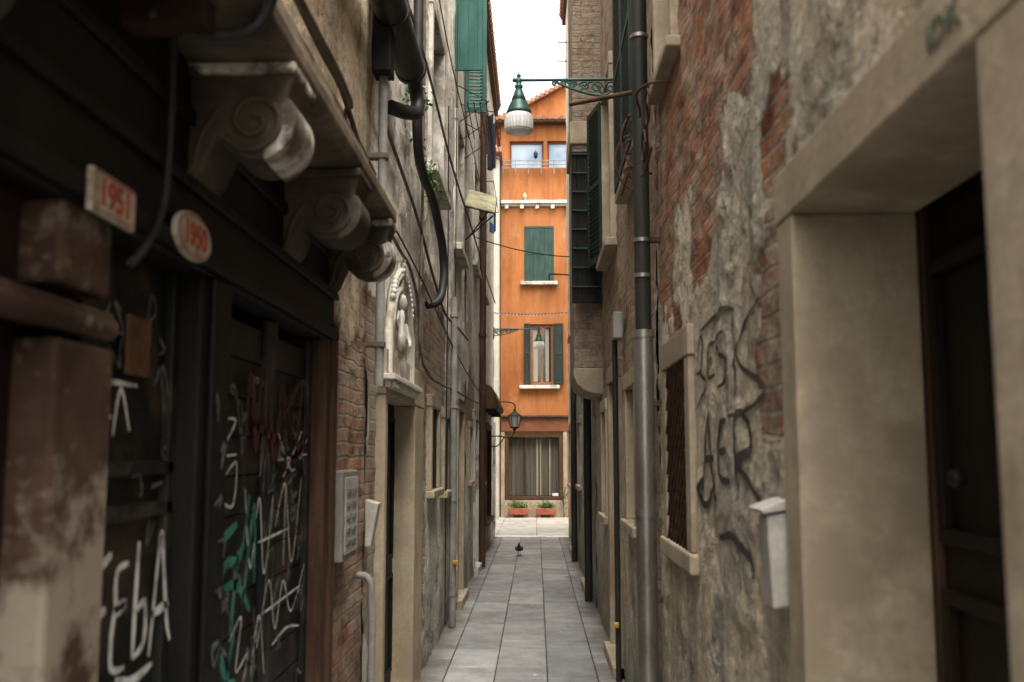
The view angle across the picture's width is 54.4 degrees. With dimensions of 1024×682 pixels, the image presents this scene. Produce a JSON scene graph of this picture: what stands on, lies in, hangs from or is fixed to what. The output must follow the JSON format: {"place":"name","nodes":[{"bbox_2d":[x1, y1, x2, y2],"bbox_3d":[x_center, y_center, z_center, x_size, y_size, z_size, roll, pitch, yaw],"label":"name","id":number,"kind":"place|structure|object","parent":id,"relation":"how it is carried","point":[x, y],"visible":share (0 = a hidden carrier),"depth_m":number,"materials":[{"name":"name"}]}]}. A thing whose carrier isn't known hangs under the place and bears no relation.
{"place":"outdoors","nodes":[
{"label":"outdoors","id":0,"kind":"place"},
{"bbox_2d":[282,0,465,681],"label":"plaster wall","id":1,"kind":"structure","parent":0,"point":[434,341],"depth_m":5.49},
{"bbox_2d":[164,0,396,223],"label":"stone canopy","id":2,"kind":"object","parent":1,"relation":"attached to","point":[278,37],"visible":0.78,"depth_m":2.69,"materials":[{"name":"stone"}]},
{"bbox_2d":[148,0,277,42],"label":"black hose","id":3,"kind":"object","parent":2,"relation":"attached to","point":[257,23],"visible":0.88,"depth_m":2.17,"materials":[{"name":"rubber"}]},
{"bbox_2d":[293,0,376,174],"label":"canopy cable","id":4,"kind":"object","parent":2,"relation":"attached to","point":[318,39],"visible":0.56,"depth_m":3.39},
{"bbox_2d":[334,470,357,562],"bbox_3d":[-0.739,0.773,4.441,0.062,0.390,0.360,0,-7,1],"label":"intercom panel","id":5,"kind":"object","parent":1,"relation":"attached to","point":[346,513],"visible":0.98,"depth_m":4.31,"materials":[{"name":"grey metal"}]},
{"bbox_2d":[356,572,374,681],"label":"gas pipe","id":6,"kind":"object","parent":1,"relation":"attached to","point":[367,577],"visible":1,"depth_m":4.83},
{"bbox_2d":[365,499,380,546],"bbox_3d":[-0.718,0.939,5.141,0.069,0.238,0.090,0,-7,1],"label":"letter box","id":7,"kind":"object","parent":1,"relation":"attached to","point":[372,508],"visible":1,"depth_m":5.10,"materials":[{"name":"grey metal"}]},
{"bbox_2d":[384,258,422,398],"bbox_3d":[-0.704,-0.100,6.296,0.132,0.864,1.350,0,-7,1],"label":"wall shrine","id":8,"kind":"object","parent":1,"relation":"attached to","point":[399,339],"depth_m":6.15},
{"bbox_2d":[426,487,443,498],"bbox_3d":[-0.742,1.284,8.429,0.260,0.062,0.860,0,-7,1],"label":"window sill","id":9,"kind":"structure","parent":1,"relation":"attached to","point":[434,493],"depth_m":8.08,"materials":[{"name":"stone"}]},
{"bbox_2d":[425,406,440,489],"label":"window jambs","id":10,"kind":"structure","parent":9,"relation":"on","point":[429,448],"depth_m":8.12,"materials":[{"name":"stone"}]},
{"bbox_2d":[427,162,451,209],"bbox_3d":[-0.727,-1.342,8.728,0.290,0.076,1.300,0,-7,1],"label":"window sill","id":11,"kind":"structure","parent":1,"relation":"attached to","point":[444,202],"depth_m":8.73,"materials":[{"name":"white stone"}]},
{"bbox_2d":[428,3,445,180],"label":"window jambs","id":12,"kind":"structure","parent":11,"relation":"on","point":[436,142],"depth_m":9.28,"materials":[{"name":"white stone"}]},
{"bbox_2d":[456,409,464,608],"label":"door jambs","id":13,"kind":"structure","parent":1,"relation":"attached to","point":[460,538],"depth_m":11.63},
{"bbox_2d":[454,242,468,269],"bbox_3d":[-0.665,-0.954,11.250,0.290,0.076,1.200,0,-7,1],"label":"window sill","id":14,"kind":"structure","parent":1,"relation":"attached to","point":[462,260],"depth_m":11.11,"materials":[{"name":"white stone"}]},
{"bbox_2d":[453,119,464,246],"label":"window jambs","id":15,"kind":"structure","parent":14,"relation":"on","point":[461,183],"depth_m":11.75,"materials":[{"name":"white stone"}]},
{"bbox_2d":[455,0,486,112],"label":"teal window shutter","id":16,"kind":"object","parent":1,"relation":"attached to","point":[472,26],"visible":0.98,"depth_m":10.95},
{"bbox_2d":[442,517,598,681],"bbox_3d":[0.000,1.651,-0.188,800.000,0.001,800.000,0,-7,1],"label":"ground sheet","id":17,"kind":"object","parent":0,"point":[544,616],"depth_m":9.97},
{"bbox_2d":[0,198,112,681],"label":"stone pillar","id":18,"kind":"structure","parent":17,"relation":"on","point":[52,549],"depth_m":1.80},
{"bbox_2d":[0,278,113,335],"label":"pillar capital slab","id":19,"kind":"structure","parent":18,"relation":"on","point":[23,328],"depth_m":1.83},
{"bbox_2d":[0,285,119,341],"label":"pillar capital","id":20,"kind":"object","parent":18,"relation":"on","point":[19,305],"visible":0.88,"depth_m":1.75,"materials":[{"name":"brown stone"}]},
{"bbox_2d":[0,0,338,341],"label":"shopfront header","id":21,"kind":"object","parent":18,"relation":"on","point":[83,84],"visible":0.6,"depth_m":2.12,"materials":[{"name":"black paint"}]},
{"bbox_2d":[0,183,20,559],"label":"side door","id":22,"kind":"structure","parent":21,"relation":"attached to","point":[10,203],"depth_m":1.75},
{"bbox_2d":[85,165,136,232],"bbox_3d":[-0.779,-0.274,1.943,0.017,0.085,0.200,0,-7,1],"label":"house number plaque","id":23,"kind":"object","parent":21,"relation":"attached to","point":[110,199],"visible":1,"depth_m":1.92,"materials":[{"name":"ceramic"}]},
{"bbox_2d":[127,36,176,266],"bbox_3d":[-0.779,-0.434,2.167,0.018,0.588,0.199,0,-7,1],"label":"conduit header","id":24,"kind":"object","parent":21,"relation":"attached to","point":[136,257],"visible":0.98,"depth_m":2.25,"materials":[{"name":"black rubber"}]},
{"bbox_2d":[119,0,215,35],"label":"header beam ends","id":25,"kind":"object","parent":21,"relation":"attached to","point":[177,17],"visible":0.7,"depth_m":2.06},
{"bbox_2d":[171,211,211,262],"bbox_3d":[-0.769,-0.250,2.398,0.018,0.116,0.244,0,-7,1],"label":"house number plaque","id":26,"kind":"object","parent":21,"relation":"attached to","point":[191,236],"visible":1,"depth_m":2.37,"materials":[{"name":"ceramic"}]},
{"bbox_2d":[188,75,311,197],"bbox_3d":[-0.689,-0.528,2.574,0.300,0.312,0.200,0,-7,1],"label":"stone corbel","id":27,"kind":"object","parent":21,"relation":"attached to","point":[220,158],"visible":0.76,"depth_m":2.48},
{"bbox_2d":[187,95,282,174],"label":"corbel volutes","id":28,"kind":"object","parent":27,"relation":"attached to","point":[241,104],"visible":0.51,"depth_m":2.46,"materials":[{"name":"stone"}]},
{"bbox_2d":[188,62,315,103],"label":"corbel top slab","id":29,"kind":"structure","parent":27,"relation":"on","point":[242,68],"depth_m":2.47,"materials":[{"name":"white stone"}]},
{"bbox_2d":[263,100,313,181],"bbox_3d":[-0.573,-0.512,2.569,0.078,0.151,0.212,0,-7,1],"label":"corbel nose","id":30,"kind":"object","parent":27,"relation":"attached to","point":[288,152],"visible":1,"depth_m":2.51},
{"bbox_2d":[283,177,368,262],"bbox_3d":[-0.667,-0.424,3.488,0.300,0.312,0.190,0,-7,1],"label":"stone corbel","id":31,"kind":"object","parent":21,"relation":"attached to","point":[308,191],"visible":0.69,"depth_m":3.40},
{"bbox_2d":[282,192,351,250],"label":"corbel volutes","id":32,"kind":"object","parent":31,"relation":"attached to","point":[319,216],"visible":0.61,"depth_m":3.38,"materials":[{"name":"stone"}]},
{"bbox_2d":[295,168,370,191],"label":"corbel top slab","id":33,"kind":"structure","parent":31,"relation":"on","point":[331,172],"depth_m":3.39,"materials":[{"name":"stone"}]},
{"bbox_2d":[338,196,370,250],"bbox_3d":[-0.550,-0.408,3.483,0.078,0.151,0.202,0,-7,1],"label":"corbel nose","id":34,"kind":"object","parent":31,"relation":"attached to","point":[353,234],"visible":1,"depth_m":3.42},
{"bbox_2d":[328,226,394,292],"bbox_3d":[-0.650,-0.345,4.183,0.300,0.312,0.120,0,-7,1],"label":"stone corbel","id":35,"kind":"object","parent":21,"relation":"attached to","point":[381,235],"visible":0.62,"depth_m":4.12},
{"bbox_2d":[327,238,383,286],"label":"corbel volutes","id":36,"kind":"object","parent":35,"relation":"attached to","point":[359,260],"visible":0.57,"depth_m":4.11,"materials":[{"name":"stone"}]},
{"bbox_2d":[373,242,395,282],"bbox_3d":[-0.533,-0.329,4.178,0.078,0.151,0.132,0,-7,1],"label":"corbel nose","id":37,"kind":"object","parent":35,"relation":"attached to","point":[384,271],"visible":1,"depth_m":4.12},
{"bbox_2d":[166,274,231,681],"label":"shop post","id":38,"kind":"object","parent":17,"relation":"on","point":[196,573],"visible":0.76,"depth_m":2.58,"materials":[{"name":"black paint"}]},
{"bbox_2d":[53,244,181,681],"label":"shop door leaf","id":39,"kind":"object","parent":38,"relation":"attached to","point":[137,448],"visible":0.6,"depth_m":2.38,"materials":[{"name":"black paint"}]},
{"bbox_2d":[101,529,169,681],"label":"graffiti white letters","id":40,"kind":"object","parent":39,"relation":"attached to","point":[119,607],"visible":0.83,"depth_m":2.29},
{"bbox_2d":[124,314,151,377],"bbox_3d":[-0.864,0.013,2.300,0.009,0.135,0.130,0,-7,1],"label":"rusty notice plate","id":41,"kind":"object","parent":39,"relation":"attached to","point":[137,346],"visible":1,"depth_m":2.29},
{"bbox_2d":[105,294,171,544],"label":"graffiti door scratches","id":42,"kind":"object","parent":39,"relation":"attached to","point":[155,485],"visible":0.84,"depth_m":2.38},
{"bbox_2d":[220,317,312,681],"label":"shop door leaf","id":43,"kind":"object","parent":38,"relation":"attached to","point":[252,348],"visible":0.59,"depth_m":3.40,"materials":[{"name":"black paint"}]},
{"bbox_2d":[220,496,256,681],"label":"graffiti green","id":44,"kind":"object","parent":43,"relation":"attached to","point":[230,561],"visible":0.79,"depth_m":3.01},
{"bbox_2d":[221,377,305,681],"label":"graffiti faint scribbles","id":45,"kind":"object","parent":43,"relation":"attached to","point":[294,509],"visible":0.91,"depth_m":3.42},
{"bbox_2d":[225,417,306,679],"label":"graffiti white tags","id":46,"kind":"object","parent":43,"relation":"attached to","point":[266,538],"visible":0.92,"depth_m":3.39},
{"bbox_2d":[243,361,310,486],"bbox_3d":[-0.823,0.300,3.559,0.001,0.414,0.915,0,-7,1],"label":"red graffiti","id":47,"kind":"object","parent":43,"relation":"attached to","point":[271,436],"visible":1,"depth_m":3.40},
{"bbox_2d":[500,125,568,516],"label":"facade","id":48,"kind":"structure","parent":17,"relation":"on","point":[517,297],"depth_m":27.05,"materials":[{"name":"orange paint"}]},
{"bbox_2d":[505,434,562,499],"bbox_3d":[0.584,3.346,26.546,1.540,1.740,0.180,0,-7,1],"label":"shopfront frame","id":49,"kind":"object","parent":48,"relation":"attached to","point":[525,436],"visible":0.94,"depth_m":26.46,"materials":[{"name":"brown wood"}]},
{"bbox_2d":[509,438,558,495],"bbox_3d":[0.585,3.364,26.609,1.320,1.520,0.050,0,-7,1],"label":"curtain","id":50,"kind":"object","parent":49,"relation":"attached to","point":[516,466],"visible":1,"depth_m":26.61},
{"bbox_2d":[511,144,565,167],"bbox_3d":[0.995,-5.137,27.567,2.120,0.750,0.010,0,-7,1],"label":"loggia glass","id":51,"kind":"object","parent":48,"relation":"in","point":[527,151],"visible":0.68,"depth_m":27.57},
{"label":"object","id":52,"kind":"object","parent":17,"relation":"on","visible":0},
{"bbox_2d":[529,87,565,118],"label":"gable","id":53,"kind":"structure","parent":52,"relation":"on","point":[554,103],"depth_m":28.58,"materials":[{"name":"orange paint"}]},
{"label":"end walls","id":54,"kind":"object","parent":17,"relation":"on","visible":0},
{"bbox_2d":[607,377,624,678],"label":"door jambs","id":55,"kind":"structure","parent":54,"relation":"attached to","point":[611,507],"depth_m":8.28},
{"bbox_2d":[420,537,624,681],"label":"alley pavement","id":56,"kind":"structure","parent":0,"point":[522,656],"depth_m":9.62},
{"bbox_2d":[286,323,338,681],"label":"shop frame post","id":57,"kind":"object","parent":56,"relation":"on","point":[320,594],"visible":0.56,"depth_m":4.05,"materials":[{"name":"brown wood"}]},
{"bbox_2d":[365,394,422,681],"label":"portal jambs","id":58,"kind":"object","parent":56,"relation":"on","point":[407,573],"visible":0.66,"depth_m":6.88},
{"bbox_2d":[384,404,394,681],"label":"portal leaf","id":59,"kind":"object","parent":58,"relation":"attached to","point":[389,549],"visible":0.32,"depth_m":6.73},
{"bbox_2d":[367,348,423,408],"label":"portal lintel","id":60,"kind":"structure","parent":58,"relation":"on","point":[395,398],"depth_m":6.35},
{"bbox_2d":[352,0,495,625],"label":"wall cables","id":61,"kind":"object","parent":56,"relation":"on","point":[421,281],"depth_m":7.89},
{"bbox_2d":[374,76,387,385],"bbox_3d":[-0.685,-1.308,5.301,0.048,3.100,0.048,0,-7,1],"label":"vertical conduit","id":62,"kind":"object","parent":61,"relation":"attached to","point":[380,286],"visible":0.59,"depth_m":5.22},
{"bbox_2d":[370,0,447,308],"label":"rain gutter pipe","id":63,"kind":"object","parent":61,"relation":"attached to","point":[410,65],"visible":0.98,"depth_m":6.04,"materials":[{"name":"black metal"}]},
{"bbox_2d":[371,7,394,80],"bbox_3d":[-0.686,-2.081,5.368,0.100,1.350,0.160,0,-7,1],"label":"hopper","id":64,"kind":"object","parent":63,"relation":"attached to","point":[383,52],"visible":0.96,"depth_m":5.23,"materials":[{"name":"black paint"}]},
{"bbox_2d":[448,297,458,626],"bbox_3d":[-0.566,1.144,9.691,0.098,3.180,0.103,0,-7,1],"label":"grey downpipe","id":65,"kind":"object","parent":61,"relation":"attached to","point":[453,407],"visible":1,"depth_m":9.67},
{"bbox_2d":[478,44,486,566],"bbox_3d":[-0.438,-1.040,15.030,0.120,8.730,0.120,0,-7,1],"label":"brown drainpipe","id":66,"kind":"object","parent":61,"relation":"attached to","point":[482,387],"visible":0.68,"depth_m":14.84,"materials":[{"name":"brown metal"}]},
{"bbox_2d":[464,58,494,587],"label":"plaster wall","id":67,"kind":"structure","parent":56,"relation":"on","point":[472,324],"depth_m":14.05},
{"bbox_2d":[464,419,478,574],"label":"door jambs","id":68,"kind":"structure","parent":67,"relation":"attached to","point":[475,493],"depth_m":14.55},
{"bbox_2d":[465,189,497,240],"bbox_3d":[-0.392,-1.627,12.728,0.389,0.830,0.720,0,-7,1],"label":"sign","id":69,"kind":"object","parent":67,"relation":"attached to","point":[482,202],"visible":0.93,"depth_m":12.65,"materials":[{"name":"beige metal"}]},
{"bbox_2d":[486,429,491,521],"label":"shop window jambs","id":70,"kind":"object","parent":67,"relation":"attached to","point":[489,473],"visible":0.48,"depth_m":18.74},
{"bbox_2d":[487,110,500,233],"bbox_3d":[-0.361,-2.649,16.671,0.247,1.677,2.516,0,-7,1],"label":"hanging laundry","id":71,"kind":"object","parent":67,"relation":"hanging from","point":[491,162],"visible":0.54,"depth_m":16.05,"materials":[{"name":"fabric"}]},
{"bbox_2d":[568,73,592,601],"bbox_3d":[0.910,-2.210,13.821,0.090,10.780,4.290,0,-7,1],"label":"dark drainpipe","id":72,"kind":"object","parent":56,"relation":"on","point":[588,564],"visible":0.64,"depth_m":11.30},
{"bbox_2d":[565,0,596,605],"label":"aged wall","id":73,"kind":"structure","parent":56,"relation":"on","point":[580,507],"depth_m":15.23,"materials":[{"name":"paint"}]},
{"bbox_2d":[595,0,662,681],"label":"brick plaster wall","id":74,"kind":"structure","parent":56,"relation":"on","point":[618,287],"depth_m":7.20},
{"bbox_2d":[504,70,612,135],"bbox_3d":[0.399,-1.795,7.444,0.914,0.497,0.219,0,-7,1],"label":"street lamp","id":75,"kind":"object","parent":74,"relation":"attached to","point":[518,120],"visible":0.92,"depth_m":7.43,"materials":[{"name":"green metal"}]},
{"bbox_2d":[566,0,602,399],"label":"chimney breast","id":76,"kind":"object","parent":74,"relation":"attached to","point":[586,363],"visible":0.53,"depth_m":10.18,"materials":[{"name":"paint"}]},
{"bbox_2d":[571,151,601,302],"bbox_3d":[0.732,-1.126,9.813,0.285,1.520,0.060,0,-7,-2],"label":"black open shutter","id":77,"kind":"object","parent":74,"relation":"attached to","point":[585,289],"visible":0.68,"depth_m":9.79,"materials":[{"name":"paint"}]},
{"bbox_2d":[598,512,607,524],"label":"window sill","id":78,"kind":"structure","parent":74,"relation":"attached to","point":[602,517],"depth_m":8.81,"materials":[{"name":"stone"}]},
{"bbox_2d":[600,410,607,515],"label":"window jambs","id":79,"kind":"structure","parent":78,"relation":"on","point":[604,460],"depth_m":9.37,"materials":[{"name":"stone"}]},
{"bbox_2d":[596,237,617,270],"bbox_3d":[0.909,-0.748,8.671,0.280,0.069,1.180,0,-7,1],"label":"window sill","id":80,"kind":"structure","parent":74,"relation":"attached to","point":[609,246],"depth_m":8.43,"materials":[{"name":"stone"}]},
{"bbox_2d":[601,64,616,244],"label":"window jambs","id":81,"kind":"structure","parent":80,"relation":"on","point":[609,213],"depth_m":9.14,"materials":[{"name":"stone"}]},
{"bbox_2d":[587,102,601,268],"bbox_3d":[0.784,-1.462,9.427,0.122,1.500,0.445,0,-7,1],"label":"open green leaf frame","id":82,"kind":"object","parent":81,"relation":"attached to","point":[592,262],"visible":0.83,"depth_m":9.29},
{"bbox_2d":[588,111,598,258],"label":"open green leaf slats","id":83,"kind":"object","parent":82,"relation":"in","point":[593,195],"visible":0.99,"depth_m":9.44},
{"bbox_2d":[611,312,622,681],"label":"gas pipe","id":84,"kind":"object","parent":74,"relation":"attached to","point":[617,325],"visible":1,"depth_m":7.34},
{"bbox_2d":[569,80,669,196],"bbox_3d":[0.547,-1.136,5.348,0.450,0.660,1.206,0,-7,1],"label":"rusty iron bracket","id":85,"kind":"object","parent":74,"relation":"attached to","point":[647,108],"visible":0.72,"depth_m":5.49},
{"bbox_2d":[615,138,632,203],"bbox_3d":[0.860,-1.096,6.497,0.270,0.069,1.380,0,-7,1],"label":"window sill","id":86,"kind":"structure","parent":74,"relation":"attached to","point":[623,199],"depth_m":6.70,"materials":[{"name":"stone"}]},
{"bbox_2d":[619,0,632,168],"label":"closed shutters frame","id":87,"kind":"object","parent":86,"relation":"on","point":[630,137],"visible":0.56,"depth_m":6.00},
{"bbox_2d":[621,0,628,147],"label":"closed shutters slats","id":88,"kind":"object","parent":87,"relation":"in","point":[625,74],"visible":0.62,"depth_m":6.29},
{"bbox_2d":[620,518,635,538],"bbox_3d":[0.871,1.217,6.485,0.260,0.069,0.880,0,-7,1],"label":"window sill","id":89,"kind":"structure","parent":74,"relation":"attached to","point":[628,526],"depth_m":6.40,"materials":[{"name":"stone"}]},
{"bbox_2d":[623,383,660,524],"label":"window jambs","id":90,"kind":"structure","parent":89,"relation":"on","point":[629,455],"depth_m":6.82,"materials":[{"name":"stone"}]},
{"bbox_2d":[653,0,927,681],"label":"peeling plaster wall","id":91,"kind":"structure","parent":56,"relation":"on","point":[756,92],"depth_m":3.24,"materials":[{"name":"paint"}]},
{"bbox_2d":[630,0,663,681],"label":"rainwater downpipe","id":92,"kind":"object","parent":91,"relation":"attached to","point":[649,599],"visible":0.87,"depth_m":5.17,"materials":[{"name":"metal"}]},
{"bbox_2d":[647,35,679,104],"bbox_3d":[0.834,-1.331,4.939,0.245,0.055,0.790,0,-7,1],"label":"window sill","id":93,"kind":"structure","parent":91,"relation":"attached to","point":[670,49],"depth_m":4.80,"materials":[{"name":"stone"}]},
{"bbox_2d":[652,0,677,74],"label":"window jambs","id":94,"kind":"structure","parent":93,"relation":"on","point":[664,18],"depth_m":5.24,"materials":[{"name":"stone"}]},
{"bbox_2d":[660,323,693,371],"bbox_3d":[0.844,0.042,4.575,0.215,0.131,0.900,0,-7,1],"label":"grille window lintel","id":95,"kind":"structure","parent":91,"relation":"attached to","point":[677,346],"depth_m":4.40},
{"bbox_2d":[661,355,696,552],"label":"grille window jambs","id":96,"kind":"object","parent":91,"relation":"attached to","point":[690,418],"visible":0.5,"depth_m":4.13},
{"bbox_2d":[665,358,687,549],"bbox_3d":[0.750,0.510,4.524,0.020,0.818,0.648,0,-7,1],"label":"iron grille","id":97,"kind":"object","parent":96,"relation":"attached to","point":[674,448],"visible":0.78,"depth_m":4.51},
{"bbox_2d":[660,536,698,575],"bbox_3d":[0.838,0.955,4.471,0.227,0.083,0.980,0,-7,1],"label":"grille window sill","id":98,"kind":"structure","parent":91,"relation":"attached to","point":[687,561],"depth_m":4.25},
{"bbox_2d":[697,408,761,579],"bbox_3d":[0.722,0.484,3.372,0.017,0.532,1.196,0,-7,2],"label":"graffiti tag","id":99,"kind":"object","parent":91,"relation":"attached to","point":[741,455],"visible":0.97,"depth_m":3.21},
{"bbox_2d":[696,305,764,417],"bbox_3d":[0.727,0.076,3.450,0.023,0.391,1.204,0,-7,1],"label":"graffiti tag","id":100,"kind":"object","parent":91,"relation":"attached to","point":[755,377],"visible":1,"depth_m":3.27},
{"bbox_2d":[748,497,788,608],"bbox_3d":[0.675,0.541,2.564,0.098,0.274,0.150,0,-7,1],"label":"wall letter box","id":101,"kind":"object","parent":91,"relation":"attached to","point":[773,530],"visible":0.59,"depth_m":2.50,"materials":[{"name":"grey metal"}]},
{"bbox_2d":[778,214,936,681],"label":"door jamb","id":102,"kind":"object","parent":91,"relation":"attached to","point":[861,599],"depth_m":2.35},
{"bbox_2d":[773,0,1018,227],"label":"door lintel","id":103,"kind":"structure","parent":102,"relation":"on","point":[898,131],"depth_m":1.88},
{"bbox_2d":[925,0,960,53],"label":"lettering","id":104,"kind":"object","parent":103,"relation":"attached to","point":[949,16],"visible":1,"depth_m":1.50},
{"bbox_2d":[913,204,945,681],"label":"door reveal liner","id":105,"kind":"object","parent":102,"relation":"attached to","point":[937,546],"depth_m":2.33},
{"bbox_2d":[977,0,1023,681],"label":"door frame","id":106,"kind":"structure","parent":91,"relation":"attached to","point":[1000,51],"depth_m":1.30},
{"bbox_2d":[926,169,1011,681],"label":"wooden door","id":107,"kind":"structure","parent":106,"relation":"attached to","point":[974,596],"depth_m":2.17,"materials":[{"name":"brown wood"}]},
{"bbox_2d":[490,0,565,116],"label":"sky","id":108,"kind":"structure","parent":0,"point":[527,33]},
{"bbox_2d":[496,517,568,537],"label":"crossing pavement","id":109,"kind":"structure","parent":0,"point":[526,526],"depth_m":22.95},
{"bbox_2d":[494,156,498,518],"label":"facade","id":110,"kind":"structure","parent":109,"relation":"on","point":[496,305],"depth_m":26.16,"materials":[{"name":"paint"}]},
{"bbox_2d":[498,160,500,518],"bbox_3d":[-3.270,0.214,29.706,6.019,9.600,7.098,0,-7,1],"label":"drainpipe","id":111,"kind":"object","parent":109,"relation":"on","point":[499,319],"visible":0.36,"depth_m":26.94,"materials":[{"name":"metal"}]},
{"bbox_2d":[504,500,563,516],"bbox_3d":[0.582,4.439,26.329,1.560,0.440,0.057,0,-7,1],"label":"shop base","id":112,"kind":"object","parent":109,"relation":"on","point":[532,512],"visible":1,"depth_m":26.30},
{"bbox_2d":[501,432,567,516],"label":"shop pilasters","id":113,"kind":"object","parent":109,"relation":"on","point":[565,480],"visible":1,"depth_m":26.42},
{"bbox_2d":[501,418,567,430],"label":"shop fascia","id":114,"kind":"structure","parent":113,"relation":"on","point":[543,424],"depth_m":26.55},
{"bbox_2d":[613,0,620,176],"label":"closed shutters slats","id":115,"kind":"object","parent":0,"point":[617,80],"visible":0.55,"depth_m":6.92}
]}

